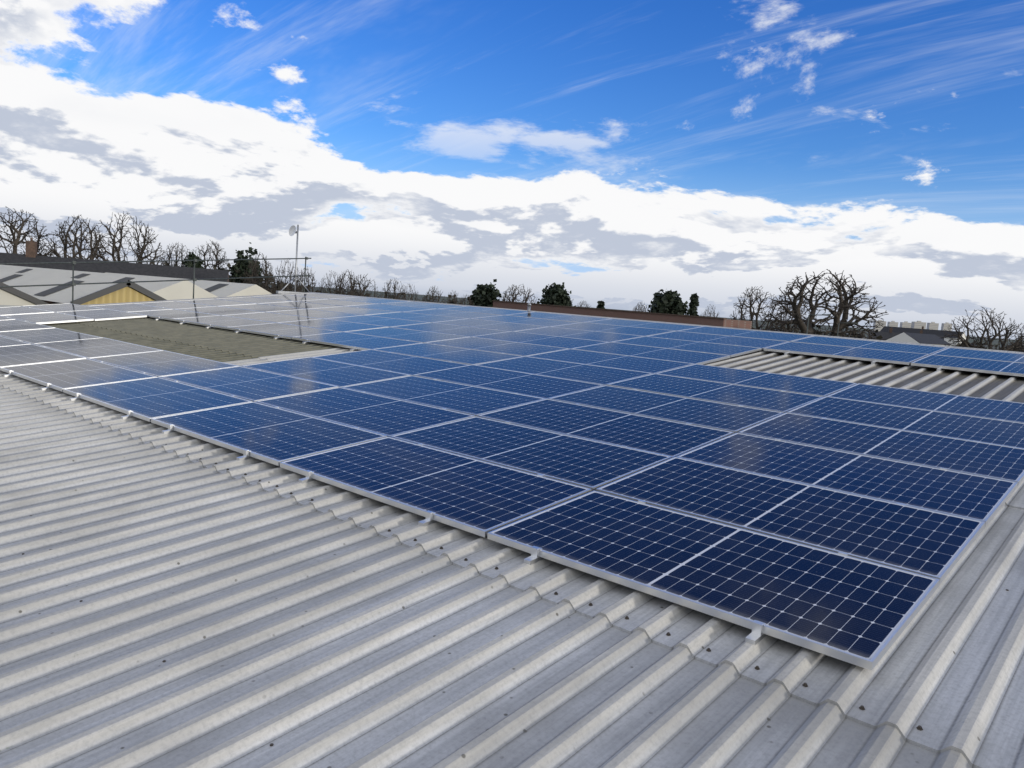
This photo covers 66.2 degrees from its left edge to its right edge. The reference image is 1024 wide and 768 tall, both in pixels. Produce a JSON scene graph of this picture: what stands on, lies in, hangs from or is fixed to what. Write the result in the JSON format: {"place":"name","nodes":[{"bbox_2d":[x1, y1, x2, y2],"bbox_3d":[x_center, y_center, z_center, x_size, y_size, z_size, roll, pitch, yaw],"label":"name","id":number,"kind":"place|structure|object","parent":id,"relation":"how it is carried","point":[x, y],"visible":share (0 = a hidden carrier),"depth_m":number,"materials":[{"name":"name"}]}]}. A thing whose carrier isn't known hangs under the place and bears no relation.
{"place":"outdoors","nodes":[
{"label":"outdoors","id":0,"kind":"place"},
{"bbox_2d":[0,238,228,303],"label":"dark roofed houses","id":1,"kind":"structure","parent":0,"point":[30,256],"depth_m":82.29,"materials":[{"name":"brick"}]},
{"bbox_2d":[0,0,1023,339],"label":"sky","id":2,"kind":"structure","parent":0,"point":[620,153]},
{"bbox_2d":[492,300,751,328],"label":"brick building","id":3,"kind":"structure","parent":0,"point":[689,319],"depth_m":66.39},
{"bbox_2d":[268,284,1023,349],"bbox_3d":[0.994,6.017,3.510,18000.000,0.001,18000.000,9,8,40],"label":"treeline","id":4,"kind":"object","parent":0,"point":[970,340],"depth_m":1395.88,"materials":[{"name":"brown plant"}]},
{"bbox_2d":[0,207,55,256],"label":"bare tree","id":5,"kind":"object","parent":4,"relation":"on","point":[15,242],"visible":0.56,"depth_m":86.52,"materials":[{"name":"brown plant"}]},
{"bbox_2d":[42,215,110,260],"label":"bare tree","id":6,"kind":"object","parent":4,"relation":"on","point":[65,242],"visible":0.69,"depth_m":86.12,"materials":[{"name":"brown plant"}]},
{"bbox_2d":[87,211,164,264],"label":"bare tree","id":7,"kind":"object","parent":4,"relation":"on","point":[139,249],"visible":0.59,"depth_m":89.85,"materials":[{"name":"brown plant"}]},
{"bbox_2d":[0,265,271,306],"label":"warehouse roof","id":8,"kind":"structure","parent":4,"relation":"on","point":[85,294],"depth_m":49.40,"materials":[{"name":"grey metal"}]},
{"bbox_2d":[160,242,189,266],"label":"bare tree","id":9,"kind":"object","parent":4,"relation":"on","point":[181,257],"visible":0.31,"depth_m":101.62,"materials":[{"name":"brown plant"}]},
{"bbox_2d":[188,240,229,271],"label":"bare tree","id":10,"kind":"object","parent":4,"relation":"on","point":[218,263],"visible":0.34,"depth_m":101.29,"materials":[{"name":"brown plant"}]},
{"bbox_2d":[242,253,276,293],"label":"bare tree","id":11,"kind":"object","parent":4,"relation":"on","point":[265,273],"visible":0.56,"depth_m":79.08,"materials":[{"name":"brown plant"}]},
{"bbox_2d":[270,260,302,293],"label":"bare tree","id":12,"kind":"object","parent":4,"relation":"on","point":[285,280],"visible":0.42,"depth_m":76.01,"materials":[{"name":"brown plant"}]},
{"bbox_2d":[291,266,319,292],"bbox_3d":[-16.881,-5.612,63.561,2.527,7.837,2.518,3,6,-11],"label":"bare tree","id":13,"kind":"object","parent":4,"relation":"on","point":[300,286],"visible":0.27,"depth_m":63.20,"materials":[{"name":"brown plant"}]},
{"bbox_2d":[316,271,345,294],"bbox_3d":[-14.907,-5.463,64.206,2.725,7.679,2.992,2,6,-19],"label":"bare tree","id":14,"kind":"object","parent":4,"relation":"on","point":[329,288],"visible":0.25,"depth_m":63.81,"materials":[{"name":"brown plant"}]},
{"bbox_2d":[333,270,359,294],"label":"bare tree","id":15,"kind":"object","parent":4,"relation":"on","point":[351,279],"visible":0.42,"depth_m":79.29,"materials":[{"name":"brown plant"}]},
{"bbox_2d":[347,274,379,296],"bbox_3d":[-12.001,-5.031,62.629,2.862,7.596,3.008,1,7,-26],"label":"bare tree","id":16,"kind":"object","parent":4,"relation":"on","point":[365,287],"visible":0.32,"depth_m":62.22,"materials":[{"name":"brown plant"}]},
{"bbox_2d":[380,278,406,299],"bbox_3d":[-10.027,-5.111,65.237,2.664,7.492,2.380,0,7,-33],"label":"bare tree","id":17,"kind":"object","parent":4,"relation":"on","point":[388,291],"visible":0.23,"depth_m":64.64,"materials":[{"name":"brown plant"}]},
{"bbox_2d":[399,284,419,300],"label":"bare tree","id":18,"kind":"object","parent":4,"relation":"on","point":[411,298],"visible":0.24,"depth_m":84.76,"materials":[{"name":"brown plant"}]},
{"bbox_2d":[422,286,445,302],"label":"bare tree","id":19,"kind":"object","parent":4,"relation":"on","point":[432,298],"visible":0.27,"depth_m":69.01,"materials":[{"name":"brown plant"}]},
{"bbox_2d":[182,242,698,315],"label":"evergreen trees","id":20,"kind":"object","parent":4,"relation":"on","point":[666,302],"visible":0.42,"depth_m":95.04,"materials":[{"name":"green plant"}]},
{"bbox_2d":[444,292,462,304],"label":"bare tree","id":21,"kind":"object","parent":4,"relation":"on","point":[455,299],"visible":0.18,"depth_m":75.39,"materials":[{"name":"brown plant"}]},
{"bbox_2d":[460,295,472,305],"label":"bare tree","id":22,"kind":"object","parent":4,"relation":"on","point":[469,302],"visible":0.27,"depth_m":91.22,"materials":[{"name":"brown plant"}]},
{"bbox_2d":[501,284,537,303],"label":"bare tree","id":23,"kind":"object","parent":4,"relation":"on","point":[513,299],"visible":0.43,"depth_m":90.83,"materials":[{"name":"brown plant"}]},
{"bbox_2d":[576,301,589,307],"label":"bare tree","id":24,"kind":"object","parent":4,"relation":"on","point":[587,305],"visible":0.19,"depth_m":110.97,"materials":[{"name":"brown plant"}]},
{"bbox_2d":[152,262,1022,351],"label":"hedge","id":25,"kind":"object","parent":4,"relation":"on","point":[260,282],"visible":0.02,"depth_m":83.07,"materials":[{"name":"green plant"}]},
{"bbox_2d":[633,302,646,311],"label":"bare tree","id":26,"kind":"object","parent":4,"relation":"on","point":[641,309],"visible":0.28,"depth_m":109.77,"materials":[{"name":"brown plant"}]},
{"bbox_2d":[700,304,719,317],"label":"bare tree","id":27,"kind":"object","parent":4,"relation":"on","point":[710,314],"visible":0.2,"depth_m":96.74,"materials":[{"name":"brown plant"}]},
{"bbox_2d":[729,286,781,330],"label":"bare tree","id":28,"kind":"object","parent":4,"relation":"on","point":[750,307],"visible":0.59,"depth_m":79.54,"materials":[{"name":"brown plant"}]},
{"bbox_2d":[772,304,807,332],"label":"bare tree","id":29,"kind":"object","parent":4,"relation":"on","point":[784,328],"visible":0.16,"depth_m":78.74,"materials":[{"name":"brown plant"}]},
{"bbox_2d":[762,269,887,339],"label":"bare tree","id":30,"kind":"object","parent":4,"relation":"on","point":[844,306],"visible":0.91,"depth_m":69.45,"materials":[{"name":"brown plant"}]},
{"bbox_2d":[806,314,857,335],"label":"street lamps","id":31,"kind":"object","parent":4,"relation":"on","point":[825,315],"visible":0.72,"depth_m":57.87,"materials":[{"name":"grey metal"}]},
{"bbox_2d":[872,320,951,330],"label":"buildings","id":32,"kind":"structure","parent":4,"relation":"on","point":[920,324],"depth_m":1391.08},
{"bbox_2d":[885,332,950,345],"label":"house roof","id":33,"kind":"structure","parent":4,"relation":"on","point":[932,339],"depth_m":181.63,"materials":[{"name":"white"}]},
{"bbox_2d":[939,306,1023,350],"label":"bare tree","id":34,"kind":"object","parent":4,"relation":"on","point":[992,339],"visible":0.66,"depth_m":69.24,"materials":[{"name":"brown plant"}]},
{"bbox_2d":[1012,325,1023,351],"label":"bare tree","id":35,"kind":"object","parent":4,"relation":"on","point":[1019,350],"visible":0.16,"depth_m":71.94,"materials":[{"name":"brown plant"}]},
{"bbox_2d":[867,327,943,339],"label":"hedge","id":36,"kind":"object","parent":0,"point":[887,335],"depth_m":272.61,"materials":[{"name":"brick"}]},
{"bbox_2d":[881,326,965,345],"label":"terrace","id":37,"kind":"structure","parent":0,"point":[911,330],"depth_m":451.05,"materials":[{"name":"white"}]},
{"bbox_3d":[6.265,2.417,12.799,32.960,5.983,39.025,9,8,40],"label":"factory building","id":38,"kind":"object","parent":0,"visible":0},
{"bbox_2d":[0,299,1023,767],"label":"roof sheets","id":39,"kind":"object","parent":38,"relation":"on","point":[332,627],"visible":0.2,"depth_m":3.29,"materials":[{"name":"grey metal"}]},
{"bbox_2d":[3,302,1001,644],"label":"mounting clamps","id":40,"kind":"object","parent":39,"relation":"on","point":[755,636],"visible":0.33,"depth_m":5.32,"materials":[{"name":"silver metal"}]},
{"bbox_2d":[0,293,1023,670],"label":"solar panels","id":41,"kind":"object","parent":40,"relation":"on","point":[760,523],"visible":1,"depth_m":6.43,"materials":[{"name":"blue glass"}]},
{"bbox_2d":[22,428,1008,745],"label":"roof screws","id":42,"kind":"object","parent":39,"relation":"on","point":[556,594],"visible":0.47,"depth_m":3.49,"materials":[{"name":"grey metal"}]},
{"bbox_2d":[84,292,1023,353],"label":"ridge and verge flashing","id":43,"kind":"structure","parent":39,"relation":"on","point":[584,315],"depth_m":16.12,"materials":[{"name":"grey metal"}]},
{"bbox_2d":[0,257,310,303],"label":"railing","id":44,"kind":"object","parent":43,"relation":"attached to","point":[194,279],"visible":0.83,"depth_m":19.55,"materials":[{"name":"metal"}]},
{"bbox_2d":[276,225,308,293],"bbox_3d":[-6.276,-3.198,22.789,0.316,2.820,1.200,9,8,40],"label":"antenna pole","id":45,"kind":"object","parent":43,"relation":"on","point":[292,231],"visible":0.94,"depth_m":22.66,"materials":[{"name":"metal"}]}
]}

